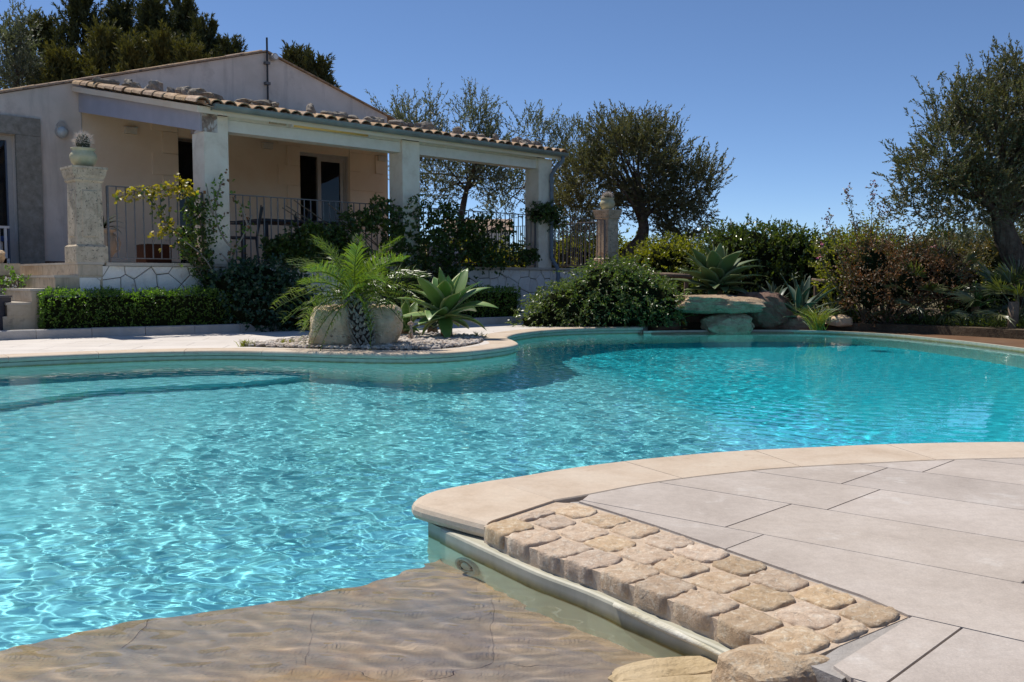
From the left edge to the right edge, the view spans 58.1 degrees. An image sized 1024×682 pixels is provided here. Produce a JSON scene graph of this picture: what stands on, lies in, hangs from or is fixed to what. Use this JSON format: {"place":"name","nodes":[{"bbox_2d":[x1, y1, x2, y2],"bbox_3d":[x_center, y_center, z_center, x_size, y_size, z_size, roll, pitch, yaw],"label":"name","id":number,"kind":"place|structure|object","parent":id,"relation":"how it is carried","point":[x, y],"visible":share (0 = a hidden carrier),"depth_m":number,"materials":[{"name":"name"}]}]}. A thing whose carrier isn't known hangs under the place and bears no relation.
{"place":"outdoors","nodes":[
{"label":"outdoors","id":0,"kind":"place"},
{"bbox_2d":[298,49,341,88],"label":"cypress","id":1,"kind":"object","parent":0,"point":[321,67],"visible":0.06,"depth_m":25.88,"materials":[{"name":"green plant"}]},
{"bbox_2d":[0,323,647,353],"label":"pool deck","id":2,"kind":"structure","parent":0,"point":[216,340],"depth_m":10.61,"materials":[{"name":"stone"}]},
{"bbox_2d":[364,78,460,166],"bbox_3d":[-2.436,-3.784,23.714,2.312,5.809,2.440,-3,5,-37],"label":"olive tree","id":3,"kind":"object","parent":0,"point":[397,114],"visible":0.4,"depth_m":23.48,"materials":[{"name":"green plant"}]},
{"bbox_2d":[445,219,512,251],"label":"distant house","id":4,"kind":"structure","parent":0,"point":[494,234],"depth_m":87.54,"materials":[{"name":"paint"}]},
{"bbox_2d":[0,333,1023,681],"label":"water","id":5,"kind":"structure","parent":0,"point":[208,521],"depth_m":4.00,"materials":[{"name":"liquid"}]},
{"bbox_2d":[0,330,1023,540],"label":"pool wall","id":6,"kind":"structure","parent":0,"point":[434,531],"depth_m":9.25,"materials":[{"name":"tile"}]},
{"bbox_2d":[0,326,642,362],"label":"pool coping","id":7,"kind":"object","parent":6,"relation":"on","point":[500,341],"visible":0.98,"depth_m":9.20,"materials":[{"name":"stone"}]},
{"bbox_2d":[412,442,1023,536],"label":"pool coping","id":8,"kind":"object","parent":6,"relation":"on","point":[474,508],"visible":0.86,"depth_m":3.42,"materials":[{"name":"stone"}]},
{"bbox_2d":[0,0,1023,248],"label":"sky","id":9,"kind":"structure","parent":0,"point":[803,95],"materials":[{"name":"blue"}]},
{"bbox_2d":[639,329,793,333],"bbox_3d":[3.100,0.036,14.495,2.400,0.416,1.480,0,4,0],"label":"grotto ledge","id":10,"kind":"object","parent":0,"point":[705,332],"visible":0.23,"depth_m":13.83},
{"bbox_2d":[648,318,680,330],"bbox_3d":[2.354,-0.223,14.358,0.543,0.316,0.528,0,4,0],"label":"rock","id":11,"kind":"object","parent":10,"relation":"on","point":[658,328],"visible":0.2,"depth_m":14.14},
{"bbox_2d":[700,313,754,333],"bbox_3d":[3.289,-0.263,14.127,0.788,0.404,0.654,0,4,0],"label":"rock","id":12,"kind":"object","parent":10,"relation":"on","point":[742,323],"visible":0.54,"depth_m":13.84,"materials":[{"name":"stone"}]},
{"bbox_2d":[673,294,766,313],"bbox_3d":[3.148,-0.566,14.255,1.413,0.310,1.122,0,4,0],"label":"rock slab","id":13,"kind":"object","parent":12,"relation":"on","point":[714,304],"visible":0.93,"depth_m":13.80,"materials":[{"name":"stone"}]},
{"bbox_2d":[672,242,766,294],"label":"agave","id":14,"kind":"object","parent":13,"relation":"on","point":[719,271],"visible":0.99,"depth_m":14.67,"materials":[{"name":"plant"}]},
{"bbox_2d":[736,291,794,329],"bbox_3d":[3.964,-0.400,14.551,0.978,0.782,0.908,-2,4,-24],"label":"rock","id":15,"kind":"object","parent":10,"relation":"on","point":[773,313],"visible":0.48,"depth_m":14.14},
{"bbox_2d":[579,458,1023,681],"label":"terrace","id":16,"kind":"structure","parent":0,"point":[933,551],"depth_m":2.57,"materials":[{"name":"stone"}]},
{"bbox_2d":[681,307,1023,339],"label":"garden soil","id":17,"kind":"structure","parent":0,"point":[990,331],"depth_m":13.59,"materials":[{"name":"soil"}]},
{"bbox_2d":[0,295,11,329],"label":"planter","id":18,"kind":"object","parent":17,"relation":"on","point":[4,299],"visible":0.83,"depth_m":11.10,"materials":[{"name":"grey stone"}]},
{"bbox_2d":[36,283,263,328],"bbox_3d":[-4.620,-0.421,12.163,2.987,0.685,0.656,-3,5,-35],"label":"clipped hedge","id":19,"kind":"object","parent":17,"relation":"on","point":[161,308],"visible":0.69,"depth_m":11.77,"materials":[{"name":"green plant"}]},
{"bbox_2d":[175,169,253,282],"bbox_3d":[-4.087,-1.516,12.744,1.186,1.741,0.346,-4,5,-43],"label":"young fig","id":20,"kind":"object","parent":17,"relation":"on","point":[217,194],"visible":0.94,"depth_m":12.78,"materials":[{"name":"green plant"}]},
{"bbox_2d":[194,244,324,332],"bbox_3d":[-3.513,-0.748,12.925,1.884,1.221,1.388,0,4,0],"label":"ivy bush","id":21,"kind":"object","parent":17,"relation":"on","point":[247,306],"visible":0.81,"depth_m":12.65,"materials":[{"name":"green plant"}]},
{"bbox_2d":[429,283,522,317],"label":"clipped hedge","id":22,"kind":"object","parent":17,"relation":"on","point":[505,301],"visible":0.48,"depth_m":14.79,"materials":[{"name":"green plant"}]},
{"bbox_2d":[426,227,595,267],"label":"green shrub","id":23,"kind":"object","parent":17,"relation":"on","point":[556,257],"visible":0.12,"depth_m":20.43,"materials":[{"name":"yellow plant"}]},
{"bbox_2d":[505,254,693,327],"bbox_3d":[1.351,-0.786,14.251,2.951,1.119,1.664,0,4,0],"label":"trailing bush","id":24,"kind":"object","parent":17,"relation":"on","point":[602,295],"visible":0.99,"depth_m":13.91,"materials":[{"name":"green plant"}]},
{"bbox_2d":[552,99,736,264],"bbox_3d":[2.835,-3.077,20.930,4.394,4.929,3.106,0,4,0],"label":"olive tree","id":25,"kind":"object","parent":17,"relation":"on","point":[642,137],"visible":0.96,"depth_m":20.50,"materials":[{"name":"green plant"}]},
{"bbox_2d":[599,247,704,294],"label":"dark shrub","id":26,"kind":"object","parent":17,"relation":"on","point":[680,288],"visible":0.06,"depth_m":17.11,"materials":[{"name":"green plant"}]},
{"bbox_2d":[616,230,704,282],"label":"yellow bush","id":27,"kind":"object","parent":17,"relation":"on","point":[671,257],"visible":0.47,"depth_m":18.18,"materials":[{"name":"green plant"}]},
{"bbox_2d":[649,272,692,294],"bbox_3d":[2.765,-0.782,16.057,0.762,0.837,0.137,2,4,23],"label":"log rail","id":28,"kind":"object","parent":17,"relation":"on","point":[680,275],"visible":0.38,"depth_m":15.94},
{"bbox_2d":[688,213,863,310],"bbox_3d":[4.939,-1.385,16.896,3.694,1.954,1.962,0,4,0],"label":"laurel hedge","id":29,"kind":"object","parent":17,"relation":"on","point":[776,253],"visible":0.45,"depth_m":16.46,"materials":[{"name":"green plant"}]},
{"bbox_2d":[762,273,838,328],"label":"agave","id":30,"kind":"object","parent":17,"relation":"on","point":[799,295],"visible":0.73,"depth_m":14.23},
{"bbox_2d":[792,303,839,329],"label":"grass tuft","id":31,"kind":"object","parent":17,"relation":"on","point":[819,323],"visible":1,"depth_m":12.93,"materials":[{"name":"green plant"}]},
{"bbox_2d":[815,293,856,315],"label":"agave","id":32,"kind":"object","parent":17,"relation":"on","point":[836,306],"visible":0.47,"depth_m":14.66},
{"bbox_2d":[825,314,852,326],"bbox_3d":[5.127,-0.315,14.453,0.419,0.200,0.316,0,4,0],"label":"rock","id":33,"kind":"object","parent":17,"relation":"on","point":[844,321],"visible":0.88,"depth_m":14.34,"materials":[{"name":"stone"}]},
{"bbox_2d":[807,210,902,318],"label":"mixed shrub","id":34,"kind":"object","parent":17,"relation":"on","point":[831,256],"visible":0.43,"depth_m":14.74,"materials":[{"name":"green plant"}]},
{"bbox_2d":[809,180,939,322],"bbox_3d":[5.606,-1.369,14.349,2.105,2.213,0.792,0,4,0],"label":"flowering shrub","id":35,"kind":"object","parent":17,"relation":"on","point":[857,227],"visible":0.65,"depth_m":14.32,"materials":[{"name":"green plant"}]},
{"bbox_2d":[862,229,930,316],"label":"bush","id":36,"kind":"object","parent":17,"relation":"on","point":[917,240],"visible":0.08,"depth_m":14.77,"materials":[{"name":"green plant"}]},
{"bbox_2d":[829,223,985,326],"bbox_3d":[6.057,-1.013,14.215,2.307,1.575,1.588,0,4,0],"label":"russet shrub","id":37,"kind":"object","parent":17,"relation":"on","point":[870,291],"visible":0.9,"depth_m":14.05,"materials":[{"name":"green plant"}]},
{"bbox_2d":[809,307,1023,327],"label":"ground cover","id":38,"kind":"object","parent":17,"relation":"on","point":[932,319],"visible":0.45,"depth_m":13.80,"materials":[{"name":"green plant"}]},
{"bbox_2d":[865,258,975,325],"bbox_3d":[6.212,-0.742,14.078,1.556,1.084,1.544,1,4,11],"label":"fan palm","id":39,"kind":"object","parent":17,"relation":"on","point":[957,312],"visible":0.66,"depth_m":13.71,"materials":[{"name":"green plant"}]},
{"bbox_2d":[886,227,994,312],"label":"dark shrub","id":40,"kind":"object","parent":17,"relation":"on","point":[960,249],"visible":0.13,"depth_m":15.38,"materials":[{"name":"green plant"}]},
{"bbox_2d":[872,33,1023,313],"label":"olive tree","id":41,"kind":"object","parent":17,"relation":"on","point":[994,186],"visible":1,"depth_m":14.12,"materials":[{"name":"green plant"}]},
{"bbox_2d":[913,239,995,310],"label":"bush","id":42,"kind":"object","parent":17,"relation":"on","point":[970,256],"visible":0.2,"depth_m":14.96,"materials":[{"name":"green plant"}]},
{"bbox_2d":[941,264,1015,313],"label":"green bush","id":43,"kind":"object","parent":17,"relation":"on","point":[1011,298],"visible":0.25,"depth_m":14.53,"materials":[{"name":"green plant"}]},
{"bbox_2d":[954,283,1004,315],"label":"agave","id":44,"kind":"object","parent":17,"relation":"on","point":[975,305],"visible":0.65,"depth_m":14.11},
{"bbox_2d":[948,254,1023,326],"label":"fan palm","id":45,"kind":"object","parent":17,"relation":"on","point":[1006,274],"visible":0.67,"depth_m":13.32,"materials":[{"name":"green plant"}]},
{"bbox_2d":[1007,302,1018,327],"bbox_3d":[7.018,-0.300,12.909,0.133,0.500,0.140,0,4,0],"label":"trunk","id":46,"kind":"object","parent":17,"relation":"on","point":[1013,310],"visible":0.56,"depth_m":12.85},
{"bbox_2d":[828,299,943,308],"bbox_3d":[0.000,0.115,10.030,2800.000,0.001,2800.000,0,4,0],"label":"ground","id":47,"kind":"structure","parent":0,"point":[861,305],"depth_m":26.34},
{"bbox_2d":[0,0,58,89],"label":"gum tree","id":48,"kind":"object","parent":47,"relation":"on","point":[21,60],"visible":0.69,"depth_m":26.32,"materials":[{"name":"green plant"}]},
{"bbox_2d":[2,8,61,86],"bbox_3d":[-15.471,-6.213,30.890,4.383,9.677,4.720,0,4,0],"label":"cypress","id":49,"kind":"object","parent":47,"relation":"on","point":[46,33],"visible":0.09,"depth_m":30.06,"materials":[{"name":"green plant"}]},
{"bbox_2d":[0,262,104,329],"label":"steps","id":50,"kind":"structure","parent":47,"relation":"on","point":[21,308],"depth_m":11.71,"materials":[{"name":"stone"}]},
{"bbox_2d":[0,263,30,294],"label":"white flower plant","id":51,"kind":"object","parent":50,"relation":"on","point":[14,278],"visible":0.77,"depth_m":12.11,"materials":[{"name":"green plant"}]},
{"bbox_2d":[27,40,82,84],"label":"cypress","id":52,"kind":"object","parent":47,"relation":"on","point":[63,57],"visible":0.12,"depth_m":26.63,"materials":[{"name":"green plant"}]},
{"bbox_2d":[37,0,112,74],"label":"cypress","id":53,"kind":"object","parent":47,"relation":"on","point":[78,12],"visible":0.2,"depth_m":29.01,"materials":[{"name":"green plant"}]},
{"bbox_2d":[56,15,132,80],"bbox_3d":[-12.055,-5.351,27.341,4.478,8.435,4.219,0,4,0],"label":"cypress","id":54,"kind":"object","parent":47,"relation":"on","point":[98,60],"visible":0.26,"depth_m":26.74,"materials":[{"name":"green plant"}]},
{"bbox_2d":[98,0,140,67],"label":"cypress","id":55,"kind":"object","parent":47,"relation":"on","point":[119,10],"visible":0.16,"depth_m":30.55,"materials":[{"name":"green plant"}]},
{"bbox_2d":[109,29,156,72],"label":"cypress","id":56,"kind":"object","parent":47,"relation":"on","point":[131,51],"visible":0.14,"depth_m":26.39,"materials":[{"name":"green plant"}]},
{"bbox_2d":[127,0,188,43],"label":"cypress","id":57,"kind":"object","parent":47,"relation":"on","point":[148,13],"visible":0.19,"depth_m":29.10,"materials":[{"name":"green plant"}]},
{"bbox_2d":[136,18,180,67],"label":"cypress","id":58,"kind":"object","parent":47,"relation":"on","point":[160,46],"visible":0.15,"depth_m":26.74,"materials":[{"name":"green plant"}]},
{"bbox_2d":[167,0,203,38],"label":"cypress","id":59,"kind":"object","parent":47,"relation":"on","point":[182,20],"visible":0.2,"depth_m":30.51,"materials":[{"name":"green plant"}]},
{"bbox_2d":[161,31,211,64],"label":"cypress","id":60,"kind":"object","parent":47,"relation":"on","point":[183,51],"visible":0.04,"depth_m":26.48,"materials":[{"name":"green plant"}]},
{"bbox_2d":[184,11,222,57],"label":"cypress","id":61,"kind":"object","parent":47,"relation":"on","point":[205,33],"visible":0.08,"depth_m":29.11,"materials":[{"name":"green plant"}]},
{"bbox_2d":[210,31,247,57],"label":"cypress","id":62,"kind":"object","parent":47,"relation":"on","point":[227,46],"visible":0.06,"depth_m":28.25,"materials":[{"name":"green plant"}]},
{"bbox_2d":[0,316,523,339],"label":"planter kerb","id":63,"kind":"structure","parent":47,"relation":"on","point":[105,332],"depth_m":11.71,"materials":[{"name":"stone"}]},
{"bbox_2d":[0,50,568,290],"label":"house","id":64,"kind":"structure","parent":47,"relation":"on","point":[201,123],"depth_m":16.26,"materials":[{"name":"paint"}]},
{"bbox_2d":[0,135,15,262],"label":"door","id":65,"kind":"structure","parent":64,"relation":"in","point":[7,217],"depth_m":15.40,"materials":[{"name":"black glass"}]},
{"bbox_2d":[55,121,68,137],"bbox_3d":[-7.670,-3.604,15.720,0.210,0.283,0.140,-4,5,-44],"label":"wall light","id":66,"kind":"object","parent":64,"relation":"attached to","point":[61,130],"visible":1,"depth_m":15.69,"materials":[{"name":"white glass"}]},
{"bbox_2d":[178,138,194,262],"bbox_3d":[-6.041,-2.638,17.699,0.880,2.400,0.080,-4,5,-44],"label":"door","id":67,"kind":"structure","parent":64,"relation":"in","point":[185,153],"depth_m":17.50,"materials":[{"name":"black glass"}]},
{"bbox_2d":[269,122,369,136],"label":"beam","id":68,"kind":"structure","parent":64,"relation":"attached to","point":[325,130],"depth_m":14.05,"materials":[{"name":"white"}]},
{"bbox_2d":[300,152,346,237],"bbox_3d":[-4.037,-2.755,19.579,1.200,2.380,0.100,-4,5,-44],"label":"sliding door","id":69,"kind":"structure","parent":64,"relation":"in","point":[331,171],"depth_m":19.69,"materials":[{"name":"white glass"}]},
{"bbox_2d":[519,199,570,231],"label":"hanging plant","id":70,"kind":"object","parent":64,"relation":"attached to","point":[545,211],"visible":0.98,"depth_m":17.41,"materials":[{"name":"green plant"}]},
{"bbox_2d":[280,39,310,67],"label":"cypress","id":71,"kind":"object","parent":47,"relation":"on","point":[291,53],"visible":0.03,"depth_m":26.24,"materials":[{"name":"green plant"}]},
{"bbox_2d":[60,262,595,318],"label":"terrace wall","id":72,"kind":"structure","parent":47,"relation":"on","point":[127,276],"depth_m":12.77,"materials":[{"name":"stone"}]},
{"bbox_2d":[106,185,203,263],"bbox_3d":[-4.790,-1.551,12.430,1.316,0.995,0.040,-4,5,-44],"label":"railing","id":73,"kind":"object","parent":72,"relation":"on","point":[107,217],"visible":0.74,"depth_m":12.22,"materials":[{"name":"grey metal"}]},
{"bbox_2d":[112,171,217,292],"bbox_3d":[-4.631,-1.397,12.403,1.436,1.795,0.480,-3,5,-36],"label":"yellow vine","id":74,"kind":"object","parent":73,"relation":"attached to","point":[196,209],"visible":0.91,"depth_m":12.52,"materials":[{"name":"green plant"}]},
{"bbox_2d":[229,194,400,262],"bbox_3d":[-2.953,-1.672,14.216,3.066,0.995,0.040,-4,5,-44],"label":"railing","id":75,"kind":"object","parent":72,"relation":"on","point":[291,218],"visible":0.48,"depth_m":13.69,"materials":[{"name":"grey metal"}]},
{"bbox_2d":[258,191,541,318],"bbox_3d":[-1.604,-1.364,15.318,5.734,2.233,0.690,-4,5,-44],"label":"creeper","id":76,"kind":"object","parent":75,"relation":"attached to","point":[302,246],"visible":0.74,"depth_m":15.18,"materials":[{"name":"green plant"}]},
{"bbox_2d":[423,207,535,267],"bbox_3d":[-0.569,-1.828,16.535,2.846,0.995,0.040,-4,5,-44],"label":"railing","id":77,"kind":"object","parent":72,"relation":"on","point":[534,264],"visible":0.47,"depth_m":16.96,"materials":[{"name":"grey metal"}]},
{"bbox_2d":[552,217,605,265],"bbox_3d":[1.321,-1.952,18.374,1.646,0.995,0.040,-4,5,-44],"label":"railing","id":78,"kind":"object","parent":72,"relation":"on","point":[578,240],"visible":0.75,"depth_m":18.39,"materials":[{"name":"grey metal"}]},
{"bbox_2d":[239,331,483,350],"bbox_3d":[-1.454,-0.001,10.815,2.378,0.106,2.820,1,4,14],"label":"pebble bed","id":79,"kind":"object","parent":47,"relation":"on","point":[428,341],"visible":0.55,"depth_m":9.84,"materials":[{"name":"gravel"}]},
{"bbox_2d":[308,304,353,345],"bbox_3d":[-1.891,-0.133,9.900,0.578,0.530,0.530,0,4,-6],"label":"boulder","id":80,"kind":"object","parent":79,"relation":"on","point":[338,333],"visible":0.41,"depth_m":9.66,"materials":[{"name":"stone"}]},
{"bbox_2d":[271,233,432,350],"bbox_3d":[-1.676,-0.514,9.704,1.672,1.289,1.660,0,4,0],"label":"date palm","id":81,"kind":"object","parent":79,"relation":"on","point":[356,289],"visible":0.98,"depth_m":9.54,"materials":[{"name":"green plant"}]},
{"bbox_2d":[368,304,402,343],"bbox_3d":[-1.508,-0.126,10.010,0.617,0.542,0.476,1,4,10],"label":"boulder","id":82,"kind":"object","parent":79,"relation":"on","point":[388,329],"visible":0.27,"depth_m":9.82,"materials":[{"name":"stone"}]},
{"bbox_2d":[389,299,433,333],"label":"agave","id":83,"kind":"object","parent":79,"relation":"on","point":[410,309],"visible":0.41,"depth_m":11.51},
{"bbox_2d":[394,267,497,337],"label":"agave","id":84,"kind":"object","parent":79,"relation":"on","point":[445,296],"visible":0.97,"depth_m":11.03,"materials":[{"name":"plant"}]},
{"bbox_2d":[388,76,524,244],"bbox_3d":[-1.445,-4.016,24.754,4.211,6.152,3.160,0,4,0],"label":"olive tree","id":85,"kind":"object","parent":47,"relation":"on","point":[489,130],"visible":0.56,"depth_m":24.57,"materials":[{"name":"green plant"}]},
{"bbox_2d":[469,99,597,235],"bbox_3d":[0.522,-3.753,25.341,4.339,5.527,2.617,3,5,41],"label":"olive tree","id":86,"kind":"object","parent":47,"relation":"on","point":[547,126],"visible":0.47,"depth_m":24.74,"materials":[{"name":"green plant"}]},
{"bbox_2d":[586,227,675,282],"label":"background bush","id":87,"kind":"object","parent":47,"relation":"on","point":[621,248],"visible":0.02,"depth_m":24.89,"materials":[{"name":"green plant"}]},
{"bbox_2d":[826,212,924,306],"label":"background bush","id":88,"kind":"object","parent":47,"relation":"on","point":[861,221],"visible":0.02,"depth_m":23.95,"materials":[{"name":"green plant"}]},
{"bbox_2d":[822,330,1023,347],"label":"overflow rim","id":89,"kind":"object","parent":47,"relation":"on","point":[1008,342],"visible":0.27,"depth_m":12.52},
{"bbox_2d":[778,314,813,329],"bbox_3d":[4.412,-0.256,14.386,0.722,0.331,0.517,0,4,0],"label":"rock","id":90,"kind":"object","parent":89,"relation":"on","point":[795,323],"visible":0.29,"depth_m":14.16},
{"bbox_2d":[903,216,993,302],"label":"background bush","id":91,"kind":"object","parent":47,"relation":"on","point":[945,233],"visible":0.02,"depth_m":25.84,"materials":[{"name":"green plant"}]},
{"bbox_2d":[923,202,1023,262],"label":"bush","id":92,"kind":"object","parent":47,"relation":"on","point":[970,231],"visible":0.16,"depth_m":24.88,"materials":[{"name":"green plant"}]},
{"bbox_2d":[964,228,1023,282],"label":"background bush","id":93,"kind":"object","parent":47,"relation":"on","point":[992,251],"visible":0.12,"depth_m":23.68,"materials":[{"name":"green plant"}]},
{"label":"porch floor","id":94,"kind":"structure","parent":0,"visible":0},
{"bbox_2d":[0,226,9,262],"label":"slatted chair","id":95,"kind":"object","parent":94,"relation":"on","point":[4,238],"visible":0.69,"depth_m":14.88,"materials":[{"name":"white paint"}]},
{"bbox_2d":[60,165,107,262],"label":"stone pillar","id":96,"kind":"structure","parent":94,"relation":"on","point":[85,218],"depth_m":11.76,"materials":[{"name":"stone"}]},
{"bbox_2d":[69,130,96,165],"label":"potted cactus","id":97,"kind":"object","parent":96,"relation":"on","point":[82,153],"visible":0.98,"depth_m":11.75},
{"bbox_2d":[104,228,120,260],"bbox_3d":[-5.707,-1.321,12.851,0.380,0.485,0.380,0,4,0],"label":"urn","id":98,"kind":"object","parent":94,"relation":"on","point":[113,245],"visible":0.28,"depth_m":12.80,"materials":[{"name":"ceramic"}]},
{"bbox_2d":[136,244,171,262],"bbox_3d":[-5.202,-1.259,13.383,0.380,0.290,0.350,-4,5,-44],"label":"planter box","id":99,"kind":"object","parent":94,"relation":"on","point":[149,251],"visible":0.64,"depth_m":13.25,"materials":[{"name":"wood"}]},
{"bbox_2d":[230,205,262,263],"bbox_3d":[-4.192,-1.649,14.427,0.591,0.930,0.568,-1,4,-14],"label":"garden chair","id":100,"kind":"object","parent":94,"relation":"on","point":[252,222],"visible":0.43,"depth_m":14.25,"materials":[{"name":"metal"}]},
{"bbox_2d":[239,218,338,263],"bbox_3d":[-3.767,-1.642,15.600,1.500,0.755,0.950,-4,5,-44],"label":"table","id":101,"kind":"object","parent":94,"relation":"on","point":[274,221],"visible":0.24,"depth_m":15.18,"materials":[{"name":"metal"}]},
{"bbox_2d":[492,221,596,266],"bbox_3d":[0.463,-2.144,20.823,0.020,0.943,3.956,-4,5,-44],"label":"railing","id":102,"kind":"object","parent":94,"relation":"on","point":[559,242],"visible":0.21,"depth_m":20.08,"materials":[{"name":"grey metal"}]},
{"bbox_2d":[592,209,621,266],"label":"stone pillar","id":103,"kind":"structure","parent":94,"relation":"on","point":[611,217],"depth_m":19.04,"materials":[{"name":"stone"}]},
{"bbox_2d":[600,191,614,208],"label":"potted cactus","id":104,"kind":"object","parent":103,"relation":"on","point":[607,201],"visible":0.98,"depth_m":19.03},
{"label":"beach shelf","id":105,"kind":"structure","parent":0,"visible":0},
{"bbox_2d":[440,527,731,661],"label":"beach wall","id":106,"kind":"structure","parent":105,"relation":"on","point":[681,639],"depth_m":2.29,"materials":[{"name":"paint"}]},
{"bbox_2d":[608,656,716,681],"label":"rock","id":107,"kind":"object","parent":105,"relation":"on","point":[669,666],"visible":0.6,"depth_m":1.91,"materials":[{"name":"stone"}]},
{"bbox_2d":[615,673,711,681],"bbox_3d":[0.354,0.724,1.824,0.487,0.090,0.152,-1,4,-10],"label":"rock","id":108,"kind":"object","parent":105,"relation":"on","point":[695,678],"visible":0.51,"depth_m":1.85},
{"bbox_2d":[484,502,908,681],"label":"cobbled edge","id":109,"kind":"object","parent":105,"relation":"on","point":[727,599],"visible":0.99,"depth_m":2.19,"materials":[{"name":"stone"}]},
{"bbox_2d":[711,644,829,681],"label":"rock","id":110,"kind":"object","parent":105,"relation":"on","point":[757,663],"visible":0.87,"depth_m":1.73,"materials":[{"name":"stone"}]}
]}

